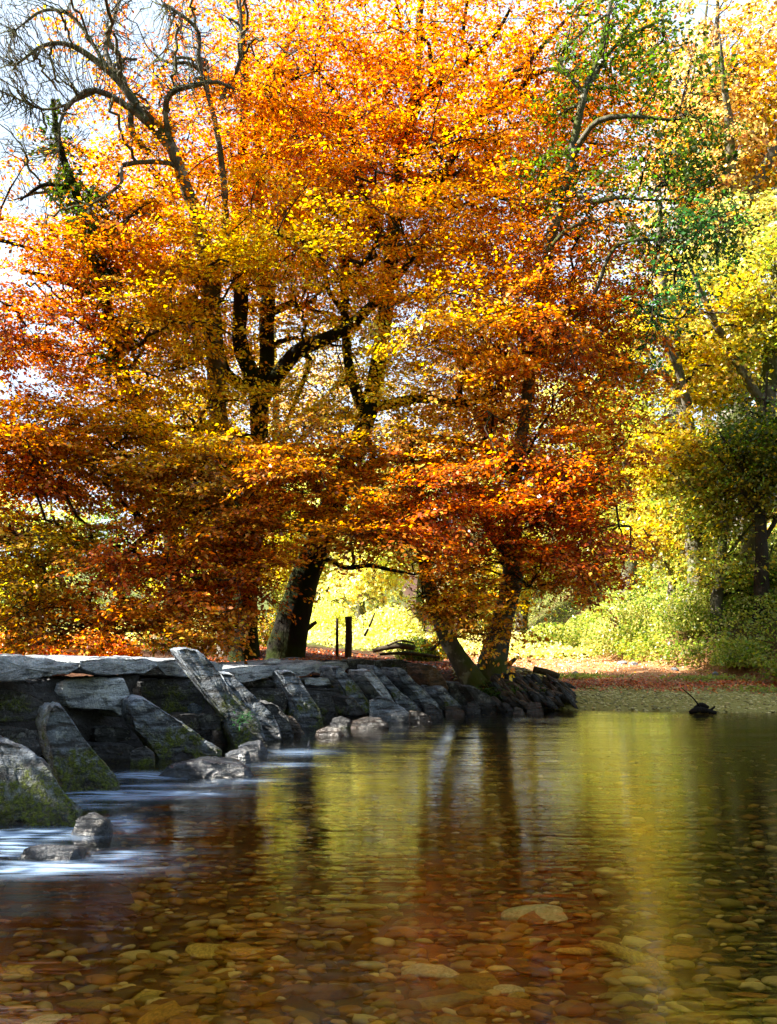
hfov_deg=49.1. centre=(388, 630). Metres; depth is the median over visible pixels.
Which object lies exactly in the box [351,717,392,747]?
river rock
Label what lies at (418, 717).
river rock
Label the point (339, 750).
river rock
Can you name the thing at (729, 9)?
woodland tree
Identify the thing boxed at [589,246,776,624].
woodland tree
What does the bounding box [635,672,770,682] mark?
grass
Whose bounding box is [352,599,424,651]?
bramble bush
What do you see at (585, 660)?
fallen leaves
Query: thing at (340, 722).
river rock
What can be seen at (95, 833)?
river rock
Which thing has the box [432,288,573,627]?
woodland tree
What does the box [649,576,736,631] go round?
bramble bush
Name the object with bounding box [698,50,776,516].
woodland tree
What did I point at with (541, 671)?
fallen log
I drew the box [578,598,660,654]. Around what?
bramble bush
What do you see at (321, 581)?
woodland tree
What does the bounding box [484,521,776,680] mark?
undergrowth
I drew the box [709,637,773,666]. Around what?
bramble bush
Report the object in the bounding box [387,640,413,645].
driftwood log
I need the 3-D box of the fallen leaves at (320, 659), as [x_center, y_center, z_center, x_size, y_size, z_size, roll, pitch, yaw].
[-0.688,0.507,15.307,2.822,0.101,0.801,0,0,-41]
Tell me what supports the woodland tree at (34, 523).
on the ground at (734, 705)
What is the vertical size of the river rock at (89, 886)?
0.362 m
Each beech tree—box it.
[0,0,429,663]
[0,124,124,654]
[197,0,690,680]
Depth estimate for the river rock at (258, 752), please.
9.26 m
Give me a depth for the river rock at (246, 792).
7.86 m
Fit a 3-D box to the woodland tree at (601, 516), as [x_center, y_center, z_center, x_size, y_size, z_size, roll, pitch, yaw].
[9.584,-7.004,40.179,7.196,11.880,6.938,0,0,0]
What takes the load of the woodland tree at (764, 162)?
on the ground at (734, 705)
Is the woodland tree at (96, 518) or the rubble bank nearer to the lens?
the rubble bank
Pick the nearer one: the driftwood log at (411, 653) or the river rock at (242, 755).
the river rock at (242, 755)
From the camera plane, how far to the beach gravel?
15.31 m
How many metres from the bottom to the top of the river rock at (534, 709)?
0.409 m
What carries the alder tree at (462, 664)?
on the ground at (734, 705)
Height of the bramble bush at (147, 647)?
0.917 m
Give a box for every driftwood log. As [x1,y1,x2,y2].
[372,643,415,652]
[379,651,440,658]
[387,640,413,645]
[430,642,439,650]
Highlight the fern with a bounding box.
[231,711,254,730]
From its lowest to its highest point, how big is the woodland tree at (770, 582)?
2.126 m
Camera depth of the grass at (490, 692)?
14.86 m
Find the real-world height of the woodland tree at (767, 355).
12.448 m
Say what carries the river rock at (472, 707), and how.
on the ground at (734, 705)
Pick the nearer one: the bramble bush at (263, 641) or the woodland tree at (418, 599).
the bramble bush at (263, 641)
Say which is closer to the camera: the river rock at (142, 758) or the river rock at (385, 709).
the river rock at (142, 758)
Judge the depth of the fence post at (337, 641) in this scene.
18.36 m
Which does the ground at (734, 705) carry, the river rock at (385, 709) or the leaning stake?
the leaning stake
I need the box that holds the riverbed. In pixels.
[0,745,776,1023]
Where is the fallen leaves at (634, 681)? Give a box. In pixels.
[207,621,776,695]
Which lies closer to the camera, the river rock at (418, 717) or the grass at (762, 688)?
the river rock at (418, 717)
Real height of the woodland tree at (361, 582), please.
8.428 m
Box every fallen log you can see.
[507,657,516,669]
[533,666,559,678]
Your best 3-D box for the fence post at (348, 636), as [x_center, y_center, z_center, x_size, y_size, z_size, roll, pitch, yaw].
[-0.864,0.161,18.201,0.180,0.951,0.180,0,0,0]
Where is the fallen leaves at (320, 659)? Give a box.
[288,657,408,660]
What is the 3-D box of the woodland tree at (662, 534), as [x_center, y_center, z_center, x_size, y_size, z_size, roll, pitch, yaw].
[7.549,-2.127,23.169,4.697,4.469,4.063,0,0,0]
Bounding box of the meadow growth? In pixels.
[0,617,592,661]
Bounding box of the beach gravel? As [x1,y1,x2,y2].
[449,666,776,712]
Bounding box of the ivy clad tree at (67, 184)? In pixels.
[20,98,185,646]
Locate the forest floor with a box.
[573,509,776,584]
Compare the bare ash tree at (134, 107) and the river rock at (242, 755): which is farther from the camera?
the bare ash tree at (134, 107)
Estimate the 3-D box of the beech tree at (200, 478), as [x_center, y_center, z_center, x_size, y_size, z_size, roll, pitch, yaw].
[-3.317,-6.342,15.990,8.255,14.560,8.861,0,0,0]
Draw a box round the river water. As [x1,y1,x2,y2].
[0,709,776,871]
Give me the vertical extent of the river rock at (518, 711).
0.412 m
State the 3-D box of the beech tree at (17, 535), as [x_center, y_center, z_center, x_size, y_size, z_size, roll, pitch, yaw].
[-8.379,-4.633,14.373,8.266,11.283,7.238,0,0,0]
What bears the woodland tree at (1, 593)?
on the ground at (734, 705)
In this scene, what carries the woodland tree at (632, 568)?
on the ground at (734, 705)
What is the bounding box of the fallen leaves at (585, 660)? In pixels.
[447,629,736,681]
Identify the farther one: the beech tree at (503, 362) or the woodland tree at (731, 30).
the woodland tree at (731, 30)
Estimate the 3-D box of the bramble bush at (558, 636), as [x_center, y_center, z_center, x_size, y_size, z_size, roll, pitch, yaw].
[5.348,0.169,27.023,2.522,1.507,1.829,0,0,0]
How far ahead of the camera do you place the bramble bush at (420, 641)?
19.34 m
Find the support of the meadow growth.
on the ground at (734, 705)
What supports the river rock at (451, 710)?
on the riverbed
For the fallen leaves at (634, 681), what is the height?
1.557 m
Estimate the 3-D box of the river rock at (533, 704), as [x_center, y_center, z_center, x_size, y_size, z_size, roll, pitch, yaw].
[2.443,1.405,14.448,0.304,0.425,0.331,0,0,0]
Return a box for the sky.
[0,0,776,556]
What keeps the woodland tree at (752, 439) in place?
on the ground at (734, 705)
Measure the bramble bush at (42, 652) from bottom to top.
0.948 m
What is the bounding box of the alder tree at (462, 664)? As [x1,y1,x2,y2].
[412,0,776,686]
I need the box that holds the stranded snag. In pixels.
[681,687,716,712]
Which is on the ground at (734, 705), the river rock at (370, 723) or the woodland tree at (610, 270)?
the woodland tree at (610, 270)
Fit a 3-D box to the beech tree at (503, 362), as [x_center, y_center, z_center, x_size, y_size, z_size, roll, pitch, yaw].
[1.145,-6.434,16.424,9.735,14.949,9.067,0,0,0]
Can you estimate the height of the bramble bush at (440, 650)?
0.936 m
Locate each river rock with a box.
[0,844,134,905]
[67,812,125,874]
[128,746,155,792]
[130,756,267,808]
[225,748,257,784]
[238,740,271,777]
[311,726,357,756]
[330,716,351,727]
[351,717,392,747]
[369,697,408,721]
[409,710,431,722]
[423,702,442,717]
[444,706,464,714]
[465,701,480,713]
[513,707,523,714]
[525,702,540,709]
[527,706,543,713]
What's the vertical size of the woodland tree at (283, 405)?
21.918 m
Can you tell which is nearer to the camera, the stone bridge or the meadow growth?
the stone bridge
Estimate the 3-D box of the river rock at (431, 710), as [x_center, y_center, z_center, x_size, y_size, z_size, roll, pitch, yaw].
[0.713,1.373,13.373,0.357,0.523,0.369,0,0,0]
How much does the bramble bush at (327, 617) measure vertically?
1.599 m
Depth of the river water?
11.09 m
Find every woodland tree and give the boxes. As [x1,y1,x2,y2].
[0,474,107,620]
[0,559,63,633]
[1,503,65,617]
[26,494,177,606]
[124,484,287,620]
[141,374,249,625]
[154,300,356,620]
[261,448,350,591]
[265,442,415,618]
[268,325,461,619]
[283,445,435,627]
[365,436,524,637]
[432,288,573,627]
[454,381,612,637]
[518,238,696,516]
[525,362,652,606]
[561,313,696,610]
[586,484,744,611]
[588,0,776,588]
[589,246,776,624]
[612,0,776,547]
[629,1,776,430]
[635,165,776,575]
[643,345,760,541]
[648,426,776,636]
[687,372,776,623]
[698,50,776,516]
[725,544,776,608]
[761,369,776,518]
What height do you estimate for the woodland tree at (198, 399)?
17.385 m
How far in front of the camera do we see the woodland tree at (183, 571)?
45.28 m
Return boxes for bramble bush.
[0,629,72,654]
[47,627,143,656]
[130,620,200,650]
[258,606,276,646]
[307,599,362,644]
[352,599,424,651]
[394,631,443,661]
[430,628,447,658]
[518,613,588,658]
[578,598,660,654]
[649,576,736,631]
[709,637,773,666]
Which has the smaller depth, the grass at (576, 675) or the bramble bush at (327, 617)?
the grass at (576, 675)
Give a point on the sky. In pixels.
(698, 13)
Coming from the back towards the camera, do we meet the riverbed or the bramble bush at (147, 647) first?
the bramble bush at (147, 647)
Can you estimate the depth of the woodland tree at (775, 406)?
19.47 m
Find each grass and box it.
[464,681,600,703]
[540,670,642,679]
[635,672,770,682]
[683,683,776,693]
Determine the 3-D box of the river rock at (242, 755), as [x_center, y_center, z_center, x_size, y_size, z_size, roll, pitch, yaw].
[-1.503,1.414,8.839,0.346,0.428,0.422,0,0,0]
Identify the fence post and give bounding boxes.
[335,618,338,656]
[344,616,351,657]
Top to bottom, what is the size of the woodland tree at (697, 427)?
7.679 m
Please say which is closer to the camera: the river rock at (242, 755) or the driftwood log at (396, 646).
the river rock at (242, 755)
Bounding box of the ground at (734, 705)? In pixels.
[0,410,776,712]
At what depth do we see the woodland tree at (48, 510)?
50.10 m
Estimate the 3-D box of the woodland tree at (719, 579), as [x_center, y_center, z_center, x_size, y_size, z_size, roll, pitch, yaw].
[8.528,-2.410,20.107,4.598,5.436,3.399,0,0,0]
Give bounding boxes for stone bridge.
[0,647,499,862]
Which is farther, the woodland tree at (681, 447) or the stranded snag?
the woodland tree at (681, 447)
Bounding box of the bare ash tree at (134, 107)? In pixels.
[0,0,317,656]
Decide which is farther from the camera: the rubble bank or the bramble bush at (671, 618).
the bramble bush at (671, 618)
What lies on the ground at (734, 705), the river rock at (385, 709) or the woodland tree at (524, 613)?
the woodland tree at (524, 613)
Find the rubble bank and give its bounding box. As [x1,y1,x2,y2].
[487,671,578,710]
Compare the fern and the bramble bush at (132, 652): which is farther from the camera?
the bramble bush at (132, 652)
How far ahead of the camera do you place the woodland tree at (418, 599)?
37.77 m
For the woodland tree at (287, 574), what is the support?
on the ground at (734, 705)
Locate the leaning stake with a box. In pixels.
[363,613,374,636]
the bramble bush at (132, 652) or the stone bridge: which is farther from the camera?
the bramble bush at (132, 652)
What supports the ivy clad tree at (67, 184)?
on the ground at (734, 705)

